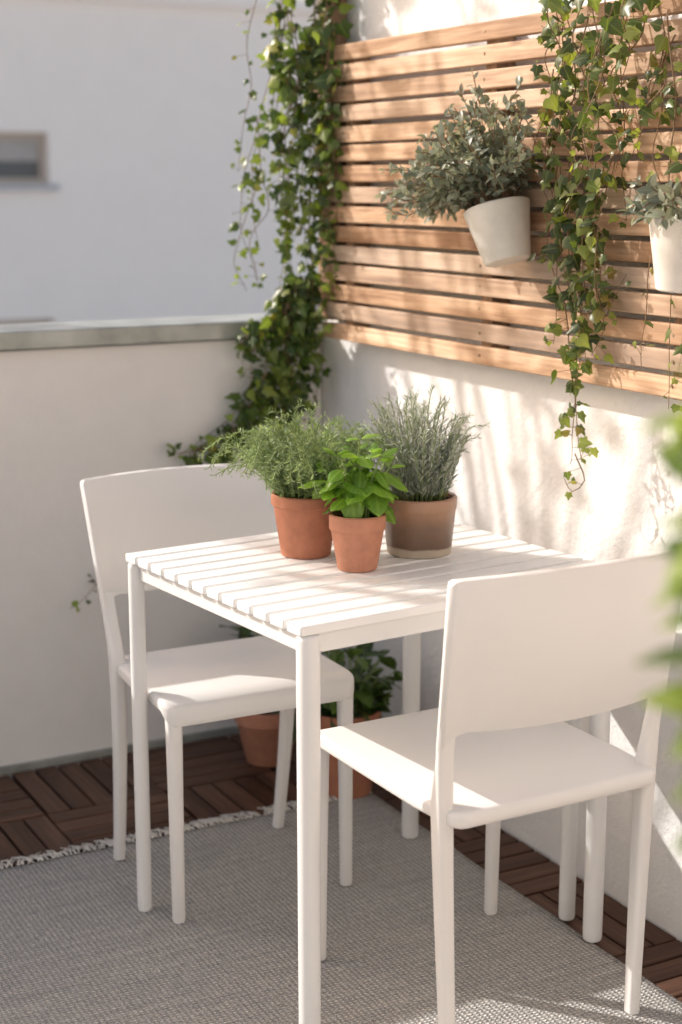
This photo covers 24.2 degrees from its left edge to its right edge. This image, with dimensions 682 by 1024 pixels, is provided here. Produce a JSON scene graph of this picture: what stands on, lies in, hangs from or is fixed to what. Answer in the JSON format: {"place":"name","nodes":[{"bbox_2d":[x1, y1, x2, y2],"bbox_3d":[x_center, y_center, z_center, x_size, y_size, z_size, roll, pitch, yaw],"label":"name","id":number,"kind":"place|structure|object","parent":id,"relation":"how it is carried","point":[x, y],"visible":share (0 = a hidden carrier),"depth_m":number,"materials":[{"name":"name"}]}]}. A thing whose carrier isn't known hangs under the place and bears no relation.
{"place":"outdoors","nodes":[
{"label":"outdoors","id":0,"kind":"place"},
{"bbox_2d":[0,0,318,321],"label":"walls","id":1,"kind":"structure","parent":0,"point":[131,109],"depth_m":20.53,"materials":[{"name":"white paint"}]},
{"bbox_2d":[0,132,51,323],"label":"window frames","id":2,"kind":"structure","parent":1,"relation":"attached to","point":[42,178],"depth_m":20.02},
{"bbox_2d":[0,139,38,177],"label":"window glass","id":3,"kind":"object","parent":2,"relation":"in","point":[19,158],"visible":0.13,"depth_m":19.95,"materials":[{"name":"grey glass"}]},
{"bbox_2d":[0,184,59,189],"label":"window sills","id":4,"kind":"structure","parent":1,"relation":"attached to","point":[29,186],"depth_m":19.82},
{"bbox_3d":[-0.537,1.273,1.744,3.900,0.220,4.760,-6,13,-28],"label":"balcony slab","id":5,"kind":"object","parent":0,"visible":0},
{"bbox_2d":[0,313,324,778],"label":"parapet wall","id":6,"kind":"structure","parent":5,"relation":"on","point":[80,401],"depth_m":4.00,"materials":[{"name":"paint"}]},
{"bbox_2d":[0,725,238,774],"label":"flashing","id":7,"kind":"object","parent":6,"relation":"attached to","point":[35,764],"depth_m":4.12,"materials":[{"name":"metal"}]},
{"bbox_2d":[0,734,675,956],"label":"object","id":8,"kind":"object","parent":5,"relation":"on","point":[65,787],"visible":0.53,"depth_m":3.80,"materials":[{"name":"brown wood"}]},
{"bbox_2d":[219,625,296,766],"bbox_3d":[-0.177,0.441,4.076,0.281,0.400,0.358,-6,13,-28],"label":"potted plant","id":9,"kind":"object","parent":8,"relation":"on","point":[259,734],"visible":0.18,"depth_m":4.02,"materials":[{"name":"green plant"}]},
{"bbox_2d":[0,792,681,1023],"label":"woven rug","id":10,"kind":"object","parent":8,"relation":"on","point":[84,939],"visible":0.84,"depth_m":3.10,"materials":[{"name":"grey fabric"}]},
{"bbox_2d":[80,463,353,923],"bbox_3d":[-0.262,0.353,3.388,0.457,0.838,0.483,-6,13,-27],"label":"garden chair","id":11,"kind":"object","parent":10,"relation":"on","point":[141,510],"visible":0.7,"depth_m":3.37,"materials":[{"name":"plastic"}]},
{"bbox_2d":[126,522,610,1023],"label":"slatted table","id":12,"kind":"object","parent":10,"relation":"on","point":[309,610],"visible":0.66,"depth_m":2.93,"materials":[{"name":"white paint"}]},
{"bbox_2d":[197,397,408,559],"bbox_3d":[-0.068,-0.072,3.063,0.404,0.311,0.379,10,16,41],"label":"potted thyme","id":13,"kind":"object","parent":12,"relation":"on","point":[303,529],"visible":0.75,"depth_m":3.01,"materials":[{"name":"plant"}]},
{"bbox_2d":[298,434,407,572],"bbox_3d":[0.028,-0.020,2.950,0.208,0.256,0.163,-6,13,-28],"label":"potted basil","id":14,"kind":"object","parent":12,"relation":"on","point":[361,513],"visible":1,"depth_m":2.92,"materials":[{"name":"plant"}]},
{"bbox_2d":[360,382,491,558],"bbox_3d":[0.143,-0.089,3.076,0.228,0.339,0.242,11,16,43],"label":"potted lavender","id":15,"kind":"object","parent":12,"relation":"on","point":[424,507],"visible":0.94,"depth_m":3.04,"materials":[{"name":"plant"}]},
{"bbox_2d":[320,554,680,1023],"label":"garden chair","id":16,"kind":"object","parent":10,"relation":"on","point":[532,661],"visible":0.91,"depth_m":2.60,"materials":[{"name":"plastic"}]},
{"bbox_2d":[630,369,681,850],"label":"potted shrub","id":17,"kind":"object","parent":8,"relation":"on","point":[668,698],"visible":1,"depth_m":1.04,"materials":[{"name":"green plant"}]},
{"bbox_2d":[0,736,681,1001],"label":"deck slats across","id":18,"kind":"object","parent":5,"relation":"on","point":[525,870],"visible":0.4,"depth_m":3.72,"materials":[{"name":"brown wood"}]},
{"bbox_2d":[320,642,402,799],"bbox_3d":[0.000,0.492,3.845,0.306,0.394,0.300,-2,12,-9],"label":"potted plant","id":19,"kind":"object","parent":18,"relation":"on","point":[371,699],"visible":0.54,"depth_m":3.80,"materials":[{"name":"green plant"}]},
{"bbox_2d":[321,0,681,941],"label":"plaster wall","id":20,"kind":"structure","parent":5,"relation":"on","point":[515,464],"depth_m":3.40,"materials":[{"name":"white paint"}]},
{"bbox_2d":[313,0,681,400],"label":"wooden trellis","id":21,"kind":"object","parent":20,"relation":"attached to","point":[499,55],"visible":0.56,"depth_m":3.41,"materials":[{"name":"wood"}]},
{"bbox_2d":[71,0,354,611],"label":"ivy vine","id":22,"kind":"object","parent":21,"relation":"attached to","point":[294,312],"visible":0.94,"depth_m":3.99,"materials":[{"name":"green plant"}]},
{"bbox_2d":[374,68,565,266],"bbox_3d":[0.243,-0.702,3.239,0.440,0.398,0.336,8,14,35],"label":"hanging planter","id":23,"kind":"object","parent":21,"relation":"hanging from","point":[478,179],"visible":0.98,"depth_m":3.16,"materials":[{"name":"beige ceramic"}]},
{"bbox_2d":[527,0,681,500],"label":"ivy vine","id":24,"kind":"object","parent":21,"relation":"attached to","point":[568,197],"visible":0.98,"depth_m":2.96,"materials":[{"name":"green plant"}]},
{"bbox_2d":[617,173,681,292],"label":"hanging planter","id":25,"kind":"object","parent":21,"relation":"hanging from","point":[665,228],"visible":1,"depth_m":2.68,"materials":[{"name":"beige ceramic"}]}
]}

